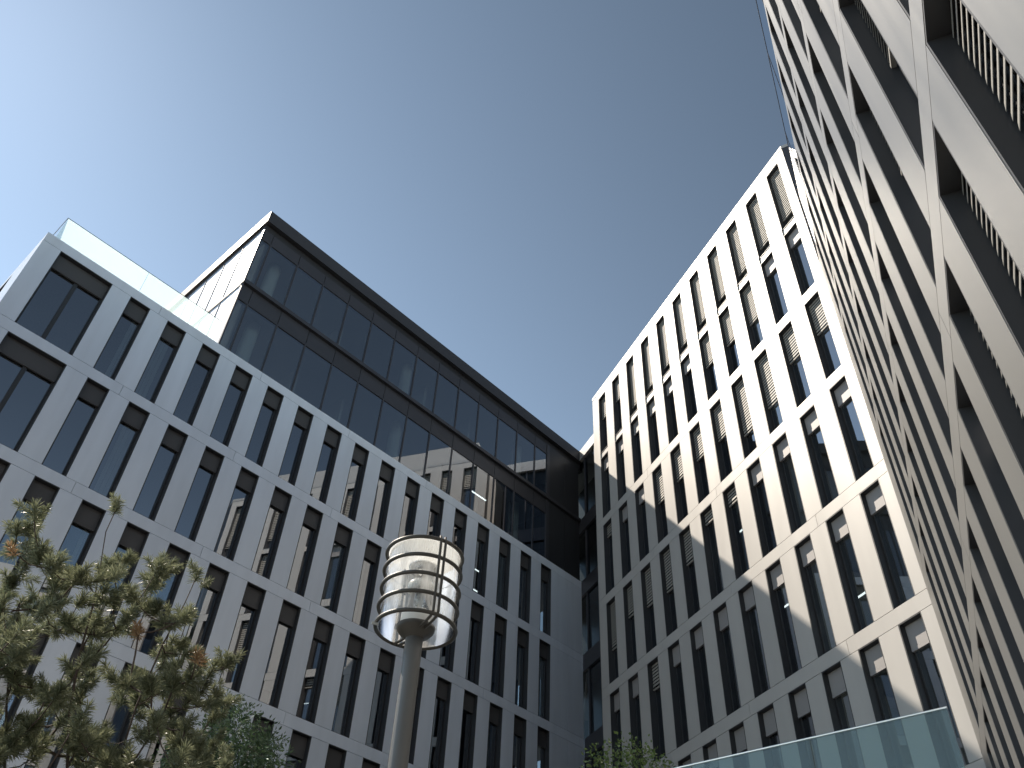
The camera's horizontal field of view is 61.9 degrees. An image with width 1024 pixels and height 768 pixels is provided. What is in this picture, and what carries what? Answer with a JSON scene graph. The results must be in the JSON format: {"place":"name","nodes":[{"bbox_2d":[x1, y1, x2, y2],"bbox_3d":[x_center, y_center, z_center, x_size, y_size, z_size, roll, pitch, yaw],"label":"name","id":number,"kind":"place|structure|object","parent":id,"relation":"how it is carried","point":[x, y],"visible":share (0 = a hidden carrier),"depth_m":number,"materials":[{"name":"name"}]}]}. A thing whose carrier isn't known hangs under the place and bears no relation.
{"place":"outdoors","nodes":[
{"label":"outdoors","id":0,"kind":"place"},
{"bbox_2d":[0,211,584,767],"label":"office building","id":1,"kind":"structure","parent":0,"point":[280,431],"depth_m":29.20,"materials":[{"name":"concrete"}]},
{"bbox_2d":[0,476,59,589],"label":"window","id":2,"kind":"structure","parent":1,"relation":"in","point":[38,488],"depth_m":22.40,"materials":[{"name":"black glass"}]},
{"bbox_2d":[0,331,66,451],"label":"window","id":3,"kind":"structure","parent":1,"relation":"in","point":[32,358],"depth_m":23.80,"materials":[{"name":"black glass"}]},
{"bbox_2d":[15,251,112,354],"bbox_3d":[-13.430,-2.354,25.554,0.416,3.224,1.726,-31,-53,30],"label":"window","id":4,"kind":"structure","parent":1,"relation":"in","point":[80,275],"depth_m":26.21,"materials":[{"name":"black glass"}]},
{"bbox_2d":[35,499,105,615],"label":"window","id":5,"kind":"structure","parent":1,"relation":"in","point":[89,516],"depth_m":22.95,"materials":[{"name":"black glass"}]},
{"bbox_2d":[42,377,109,475],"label":"window","id":6,"kind":"structure","parent":1,"relation":"in","point":[92,392],"depth_m":24.68,"materials":[{"name":"black glass"}]},
{"bbox_2d":[88,401,149,498],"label":"window","id":7,"kind":"structure","parent":1,"relation":"in","point":[134,416],"depth_m":24.92,"materials":[{"name":"black glass"}]},
{"bbox_2d":[89,522,149,637],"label":"window","id":8,"kind":"structure","parent":1,"relation":"in","point":[133,536],"depth_m":23.74,"materials":[{"name":"black glass"}]},
{"bbox_2d":[93,297,149,379],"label":"window","id":9,"kind":"structure","parent":1,"relation":"in","point":[134,309],"depth_m":26.95,"materials":[{"name":"black glass"}]},
{"bbox_2d":[134,321,185,402],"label":"window","id":10,"kind":"structure","parent":1,"relation":"in","point":[171,334],"depth_m":27.41,"materials":[{"name":"black glass"}]},
{"bbox_2d":[133,424,187,520],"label":"window","id":11,"kind":"structure","parent":1,"relation":"in","point":[174,439],"depth_m":26.02,"materials":[{"name":"black glass"}]},
{"bbox_2d":[131,543,190,655],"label":"window","id":12,"kind":"structure","parent":1,"relation":"in","point":[174,551],"depth_m":24.25,"materials":[{"name":"black glass"}]},
{"bbox_2d":[173,343,219,425],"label":"window","id":13,"kind":"structure","parent":1,"relation":"in","point":[207,356],"depth_m":28.53,"materials":[{"name":"black glass"}]},
{"bbox_2d":[174,446,224,541],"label":"window","id":14,"kind":"structure","parent":1,"relation":"in","point":[211,460],"depth_m":26.67,"materials":[{"name":"black glass"}]},
{"bbox_2d":[178,563,229,670],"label":"window","id":15,"kind":"structure","parent":1,"relation":"in","point":[219,575],"depth_m":24.83,"materials":[{"name":"black glass"}]},
{"bbox_2d":[210,365,252,446],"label":"window","id":16,"kind":"structure","parent":1,"relation":"in","point":[241,378],"depth_m":29.19,"materials":[{"name":"black glass"}]},
{"bbox_2d":[214,466,258,560],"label":"window","id":17,"kind":"structure","parent":1,"relation":"in","point":[247,480],"depth_m":27.33,"materials":[{"name":"black glass"}]},
{"bbox_2d":[218,582,265,692],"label":"window","id":18,"kind":"structure","parent":1,"relation":"in","point":[254,596],"depth_m":25.50,"materials":[{"name":"black glass"}]},
{"bbox_2d":[245,386,283,466],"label":"window","id":19,"kind":"structure","parent":1,"relation":"in","point":[273,399],"depth_m":29.86,"materials":[{"name":"black glass"}]},
{"bbox_2d":[251,486,291,578],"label":"window","id":20,"kind":"structure","parent":1,"relation":"in","point":[280,500],"depth_m":27.99,"materials":[{"name":"black glass"}]},
{"bbox_2d":[258,599,300,708],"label":"window","id":21,"kind":"structure","parent":1,"relation":"in","point":[289,615],"depth_m":26.11,"materials":[{"name":"black glass"}]},
{"bbox_2d":[278,405,313,485],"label":"window","id":22,"kind":"structure","parent":1,"relation":"in","point":[303,418],"depth_m":30.53,"materials":[{"name":"black glass"}]},
{"bbox_2d":[286,504,322,596],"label":"window","id":23,"kind":"structure","parent":1,"relation":"in","point":[313,517],"depth_m":28.63,"materials":[{"name":"black glass"}]},
{"bbox_2d":[296,616,333,723],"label":"window","id":24,"kind":"structure","parent":1,"relation":"in","point":[323,631],"depth_m":26.76,"materials":[{"name":"black glass"}]},
{"bbox_2d":[310,425,341,503],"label":"window","id":25,"kind":"structure","parent":1,"relation":"in","point":[332,437],"depth_m":31.16,"materials":[{"name":"black glass"}]},
{"bbox_2d":[320,522,352,613],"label":"window","id":26,"kind":"structure","parent":1,"relation":"in","point":[343,535],"depth_m":29.04,"materials":[{"name":"black glass"}]},
{"bbox_2d":[331,632,365,737],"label":"window","id":27,"kind":"structure","parent":1,"relation":"in","point":[356,644],"depth_m":27.43,"materials":[{"name":"black glass"}]},
{"bbox_2d":[352,539,381,628],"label":"window","id":28,"kind":"structure","parent":1,"relation":"in","point":[372,553],"depth_m":29.84,"materials":[{"name":"black glass"}]},
{"bbox_2d":[365,648,395,751],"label":"window","id":29,"kind":"structure","parent":1,"relation":"in","point":[386,662],"depth_m":28.10,"materials":[{"name":"black glass"}]},
{"bbox_2d":[428,676,451,767],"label":"window","id":30,"kind":"structure","parent":1,"relation":"in","point":[443,690],"depth_m":29.52,"materials":[{"name":"black glass"}]},
{"bbox_2d":[458,689,477,767],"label":"window","id":31,"kind":"structure","parent":1,"relation":"in","point":[470,699],"depth_m":30.35,"materials":[{"name":"black glass"}]},
{"bbox_2d":[465,600,483,685],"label":"window","id":32,"kind":"structure","parent":1,"relation":"in","point":[477,610],"depth_m":32.63,"materials":[{"name":"black glass"}]},
{"bbox_2d":[486,702,502,767],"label":"window","id":33,"kind":"structure","parent":1,"relation":"in","point":[495,712],"depth_m":31.12,"materials":[{"name":"black glass"}]},
{"bbox_2d":[491,613,506,697],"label":"window","id":34,"kind":"structure","parent":1,"relation":"in","point":[500,627],"depth_m":33.32,"materials":[{"name":"black glass"}]},
{"bbox_2d":[496,537,510,610],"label":"window","id":35,"kind":"structure","parent":1,"relation":"in","point":[504,546],"depth_m":35.72,"materials":[{"name":"black glass"}]},
{"bbox_2d":[515,626,528,709],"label":"window","id":36,"kind":"structure","parent":1,"relation":"in","point":[523,636],"depth_m":34.02,"materials":[{"name":"black glass"}]},
{"bbox_2d":[538,638,549,721],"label":"window","id":37,"kind":"structure","parent":1,"relation":"in","point":[544,648],"depth_m":34.60,"materials":[{"name":"black glass"}]},
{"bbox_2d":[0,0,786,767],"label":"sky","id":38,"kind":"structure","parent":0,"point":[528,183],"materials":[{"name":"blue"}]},
{"bbox_2d":[592,144,985,767],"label":"office building","id":39,"kind":"structure","parent":0,"point":[761,583],"depth_m":25.86,"materials":[{"name":"white concrete"}]},
{"bbox_2d":[606,596,618,683],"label":"window","id":40,"kind":"structure","parent":39,"relation":"in","point":[610,606],"depth_m":31.87,"materials":[{"name":"black glass"}]},
{"bbox_2d":[623,580,636,668],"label":"window","id":41,"kind":"structure","parent":39,"relation":"in","point":[631,652],"depth_m":31.02,"materials":[{"name":"black glass"}]},
{"bbox_2d":[628,672,643,767],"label":"window","id":42,"kind":"structure","parent":39,"relation":"in","point":[633,685],"depth_m":28.77,"materials":[{"name":"black glass"}]},
{"bbox_2d":[635,482,648,560],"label":"window","id":43,"kind":"structure","parent":39,"relation":"in","point":[643,543],"depth_m":32.63,"materials":[{"name":"black glass"}]},
{"bbox_2d":[640,562,656,653],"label":"window","id":44,"kind":"structure","parent":39,"relation":"in","point":[646,582],"depth_m":30.08,"materials":[{"name":"black glass"}]},
{"bbox_2d":[647,656,665,760],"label":"window","id":45,"kind":"structure","parent":39,"relation":"in","point":[652,667],"depth_m":27.64,"materials":[{"name":"black glass"}]},
{"bbox_2d":[652,463,667,543],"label":"window","id":46,"kind":"structure","parent":39,"relation":"in","point":[658,489],"depth_m":31.67,"materials":[{"name":"black glass"}]},
{"bbox_2d":[659,544,677,635],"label":"window","id":47,"kind":"structure","parent":39,"relation":"in","point":[664,556],"depth_m":29.16,"materials":[{"name":"black glass"}]},
{"bbox_2d":[668,639,688,747],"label":"window","id":48,"kind":"structure","parent":39,"relation":"in","point":[675,667],"depth_m":26.68,"materials":[{"name":"black glass"}]},
{"bbox_2d":[670,442,687,523],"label":"window","id":49,"kind":"structure","parent":39,"relation":"in","point":[675,455],"depth_m":30.80,"materials":[{"name":"black glass"}]},
{"bbox_2d":[680,352,697,422],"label":"window","id":50,"kind":"structure","parent":39,"relation":"in","point":[685,365],"depth_m":32.40,"materials":[{"name":"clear glass"}]},
{"bbox_2d":[679,524,699,618],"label":"window","id":51,"kind":"structure","parent":39,"relation":"in","point":[689,574],"depth_m":28.28,"materials":[{"name":"black glass"}]},
{"bbox_2d":[689,421,709,503],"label":"window","id":52,"kind":"structure","parent":39,"relation":"in","point":[700,472],"depth_m":29.88,"materials":[{"name":"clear glass"}]},
{"bbox_2d":[689,621,713,732],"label":"window","id":53,"kind":"structure","parent":39,"relation":"in","point":[704,702],"depth_m":25.77,"materials":[{"name":"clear glass"}]},
{"bbox_2d":[698,329,718,400],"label":"window","id":54,"kind":"structure","parent":39,"relation":"in","point":[711,384],"depth_m":31.44,"materials":[{"name":"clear glass"}]},
{"bbox_2d":[700,503,723,599],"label":"window","id":55,"kind":"structure","parent":39,"relation":"in","point":[715,579],"depth_m":27.38,"materials":[{"name":"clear glass"}]},
{"bbox_2d":[706,244,726,310],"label":"window","id":56,"kind":"structure","parent":39,"relation":"in","point":[719,292],"depth_m":32.96,"materials":[{"name":"clear glass"}]},
{"bbox_2d":[709,398,732,481],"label":"window","id":57,"kind":"structure","parent":39,"relation":"in","point":[716,413],"depth_m":28.96,"materials":[{"name":"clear glass"}]},
{"bbox_2d":[713,601,740,715],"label":"window","id":58,"kind":"structure","parent":39,"relation":"in","point":[722,629],"depth_m":24.86,"materials":[{"name":"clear glass"}]},
{"bbox_2d":[718,305,740,376],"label":"window","id":59,"kind":"structure","parent":39,"relation":"in","point":[732,359],"depth_m":30.52,"materials":[{"name":"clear glass"}]},
{"bbox_2d":[722,481,749,579],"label":"window","id":60,"kind":"structure","parent":39,"relation":"in","point":[732,511],"depth_m":26.47,"materials":[{"name":"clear glass"}]},
{"bbox_2d":[725,219,747,285],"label":"window","id":61,"kind":"structure","parent":39,"relation":"in","point":[739,265],"depth_m":32.06,"materials":[{"name":"beige glass"}]},
{"bbox_2d":[731,374,756,458],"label":"window","id":62,"kind":"structure","parent":39,"relation":"in","point":[743,416],"depth_m":28.01,"materials":[{"name":"clear glass"}]},
{"bbox_2d":[738,278,763,352],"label":"window","id":63,"kind":"structure","parent":39,"relation":"in","point":[749,309],"depth_m":29.61,"materials":[{"name":"clear glass"}]},
{"bbox_2d":[738,580,769,697],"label":"window","id":64,"kind":"structure","parent":39,"relation":"in","point":[756,656],"depth_m":23.95,"materials":[{"name":"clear glass"}]},
{"bbox_2d":[745,191,770,258],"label":"window","id":65,"kind":"structure","parent":39,"relation":"in","point":[755,217],"depth_m":31.15,"materials":[{"name":"beige glass"}]},
{"bbox_2d":[746,457,776,557],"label":"window","id":66,"kind":"structure","parent":39,"relation":"in","point":[767,539],"depth_m":25.56,"materials":[{"name":"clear glass"}]},
{"bbox_2d":[753,347,782,434],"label":"window","id":67,"kind":"structure","parent":39,"relation":"in","point":[769,397],"depth_m":27.11,"materials":[{"name":"clear glass"}]},
{"bbox_2d":[757,703,783,767],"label":"window","id":68,"kind":"structure","parent":39,"relation":"in","point":[773,758],"depth_m":22.07,"materials":[{"name":"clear glass"}]},
{"bbox_2d":[760,251,788,325],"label":"window","id":69,"kind":"structure","parent":39,"relation":"in","point":[774,289],"depth_m":28.76,"materials":[{"name":"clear glass"}]},
{"bbox_2d":[766,163,794,230],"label":"window","id":70,"kind":"structure","parent":39,"relation":"in","point":[779,195],"depth_m":30.23,"materials":[{"name":"beige glass"}]},
{"bbox_2d":[765,558,801,678],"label":"window","id":71,"kind":"structure","parent":39,"relation":"in","point":[791,662],"depth_m":23.04,"materials":[{"name":"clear glass"}]},
{"bbox_2d":[772,431,806,533],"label":"window","id":72,"kind":"structure","parent":39,"relation":"in","point":[794,507],"depth_m":24.64,"materials":[{"name":"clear glass"}]},
{"bbox_2d":[778,320,810,408],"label":"window","id":73,"kind":"structure","parent":39,"relation":"in","point":[800,387],"depth_m":26.23,"materials":[{"name":"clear glass"}]},
{"bbox_2d":[783,222,814,296],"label":"window","id":74,"kind":"structure","parent":39,"relation":"in","point":[803,273],"depth_m":27.86,"materials":[{"name":"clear glass"}]},
{"bbox_2d":[788,683,821,767],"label":"window","id":75,"kind":"structure","parent":39,"relation":"in","point":[798,697],"depth_m":21.04,"materials":[{"name":"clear glass"}]},
{"bbox_2d":[794,534,836,657],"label":"window","id":76,"kind":"structure","parent":39,"relation":"in","point":[820,621],"depth_m":22.12,"materials":[{"name":"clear glass"}]},
{"bbox_2d":[799,404,838,508],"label":"window","id":77,"kind":"structure","parent":39,"relation":"in","point":[827,489],"depth_m":23.74,"materials":[{"name":"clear glass"}]},
{"bbox_2d":[804,290,841,379],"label":"window","id":78,"kind":"structure","parent":39,"relation":"in","point":[829,358],"depth_m":25.33,"materials":[{"name":"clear glass"}]},
{"bbox_2d":[821,661,864,767],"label":"window","id":79,"kind":"structure","parent":39,"relation":"in","point":[850,753],"depth_m":19.96,"materials":[{"name":"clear glass"}]},
{"bbox_2d":[825,507,873,634],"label":"window","id":80,"kind":"structure","parent":39,"relation":"in","point":[859,610],"depth_m":21.21,"materials":[{"name":"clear glass"}]},
{"bbox_2d":[829,374,873,481],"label":"window","id":81,"kind":"structure","parent":39,"relation":"in","point":[856,446],"depth_m":22.82,"materials":[{"name":"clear glass"}]},
{"bbox_2d":[858,637,913,767],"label":"window","id":82,"kind":"structure","parent":39,"relation":"in","point":[895,746],"depth_m":18.88,"materials":[{"name":"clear glass"}]},
{"bbox_2d":[859,479,914,609],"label":"window","id":83,"kind":"structure","parent":39,"relation":"in","point":[899,586],"depth_m":20.30,"materials":[{"name":"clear glass"}]},
{"bbox_2d":[898,611,969,767],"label":"window","id":84,"kind":"structure","parent":39,"relation":"in","point":[950,752],"depth_m":17.80,"materials":[{"name":"black glass"}]},
{"label":"paving","id":85,"kind":"structure","parent":0,"visible":0},
{"bbox_2d":[0,492,245,767],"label":"pine tree","id":86,"kind":"object","parent":85,"relation":"on","point":[79,738],"visible":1,"depth_m":6.93,"materials":[{"name":"green plant"}]},
{"bbox_2d":[150,688,301,767],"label":"broadleaf tree","id":87,"kind":"object","parent":85,"relation":"on","point":[260,742],"visible":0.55,"depth_m":9.67,"materials":[{"name":"green plant"}]},
{"bbox_2d":[371,534,463,767],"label":"street lamp","id":88,"kind":"object","parent":85,"relation":"on","point":[423,566],"visible":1,"depth_m":6.11,"materials":[{"name":"metal"}]},
{"bbox_2d":[578,433,603,767],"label":"connecting wing","id":89,"kind":"structure","parent":85,"relation":"on","point":[592,692],"depth_m":37.96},
{"bbox_2d":[581,731,675,767],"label":"broadleaf tree","id":90,"kind":"object","parent":85,"relation":"on","point":[628,758],"visible":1,"depth_m":15.42,"materials":[{"name":"green plant"}]},
{"bbox_2d":[674,706,947,767],"bbox_3d":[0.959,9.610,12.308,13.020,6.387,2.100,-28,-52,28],"label":"railing","id":91,"kind":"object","parent":85,"relation":"on","point":[827,734],"depth_m":11.71,"materials":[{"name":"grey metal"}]},
{"bbox_2d":[756,0,1023,767],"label":"office building","id":92,"kind":"structure","parent":85,"relation":"on","point":[903,122],"depth_m":9.25,"materials":[{"name":"beige concrete"}]},
{"bbox_2d":[802,0,847,96],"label":"window","id":93,"kind":"structure","parent":92,"relation":"in","point":[832,48],"depth_m":11.61,"materials":[{"name":"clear glass"}]},
{"bbox_2d":[806,34,861,184],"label":"window","id":94,"kind":"structure","parent":92,"relation":"in","point":[846,136],"depth_m":12.71,"materials":[{"name":"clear glass"}]},
{"bbox_2d":[821,112,873,259],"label":"window","id":95,"kind":"structure","parent":92,"relation":"in","point":[857,209],"depth_m":13.56,"materials":[{"name":"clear glass"}]},
{"bbox_2d":[833,178,883,324],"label":"window","id":96,"kind":"structure","parent":92,"relation":"in","point":[871,284],"depth_m":14.42,"materials":[{"name":"black glass"}]},
{"bbox_2d":[838,0,924,168],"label":"window","id":97,"kind":"structure","parent":92,"relation":"in","point":[899,92],"depth_m":8.19,"materials":[{"name":"black glass"}]},
{"bbox_2d":[848,64,935,284],"bbox_3d":[4.117,-2.356,8.856,0.416,3.224,0.731,-15,-47,18],"label":"window","id":98,"kind":"structure","parent":92,"relation":"in","point":[910,209],"depth_m":9.20,"materials":[{"name":"black glass"}]},
{"bbox_2d":[863,161,944,378],"bbox_3d":[4.654,-1.476,9.745,0.416,3.224,0.731,-15,-47,18],"label":"window","id":99,"kind":"structure","parent":92,"relation":"in","point":[921,307],"depth_m":10.07,"materials":[{"name":"black glass"}]},
{"bbox_2d":[876,244,952,455],"bbox_3d":[5.191,-0.595,10.634,0.416,3.224,0.731,-15,-47,18],"label":"window","id":100,"kind":"structure","parent":92,"relation":"in","point":[936,402],"depth_m":10.94,"materials":[{"name":"black glass"}]},
{"bbox_2d":[886,313,958,519],"bbox_3d":[5.728,0.285,11.523,0.416,3.224,0.731,-15,-47,18],"label":"window","id":101,"kind":"structure","parent":92,"relation":"in","point":[940,461],"depth_m":11.82,"materials":[{"name":"black glass"}]},
{"bbox_2d":[896,376,963,572],"bbox_3d":[6.266,1.165,12.412,0.416,3.224,0.731,-15,-47,18],"label":"window","id":102,"kind":"structure","parent":92,"relation":"in","point":[951,531],"depth_m":12.70,"materials":[{"name":"black glass"}]},
{"bbox_2d":[904,428,968,620],"bbox_3d":[6.802,2.045,13.301,0.416,3.224,0.731,-15,-47,18],"label":"window","id":103,"kind":"structure","parent":92,"relation":"in","point":[963,598],"depth_m":13.58,"materials":[{"name":"black glass"}]},
{"bbox_2d":[911,475,972,661],"bbox_3d":[7.339,2.926,14.190,0.416,3.224,0.731,-15,-47,18],"label":"window","id":104,"kind":"structure","parent":92,"relation":"in","point":[951,594],"depth_m":14.47,"materials":[{"name":"black glass"}]},
{"bbox_2d":[922,0,1023,192],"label":"window","id":105,"kind":"structure","parent":92,"relation":"in","point":[990,86],"depth_m":5.39,"materials":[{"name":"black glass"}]},
{"bbox_2d":[933,123,1023,354],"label":"window","id":106,"kind":"structure","parent":92,"relation":"in","point":[998,269],"depth_m":6.34,"materials":[{"name":"black glass"}]},
{"bbox_2d":[944,257,1023,472],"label":"window","id":107,"kind":"structure","parent":92,"relation":"in","point":[1010,416],"depth_m":7.21,"materials":[{"name":"black glass"}]},
{"bbox_2d":[953,362,1023,561],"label":"window","id":108,"kind":"structure","parent":92,"relation":"in","point":[1010,510],"depth_m":8.09,"materials":[{"name":"black glass"}]},
{"bbox_2d":[961,449,1023,632],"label":"window","id":109,"kind":"structure","parent":92,"relation":"in","point":[1013,590],"depth_m":8.97,"materials":[{"name":"black glass"}]},
{"bbox_2d":[967,519,1023,688],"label":"window","id":110,"kind":"structure","parent":92,"relation":"in","point":[1008,636],"depth_m":9.86,"materials":[{"name":"black glass"}]},
{"bbox_2d":[972,577,1023,735],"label":"window","id":111,"kind":"structure","parent":92,"relation":"in","point":[1009,686],"depth_m":10.74,"materials":[{"name":"black glass"}]},
{"bbox_2d":[976,626,1023,767],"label":"window","id":112,"kind":"structure","parent":92,"relation":"in","point":[1016,745],"depth_m":11.64,"materials":[{"name":"black glass"}]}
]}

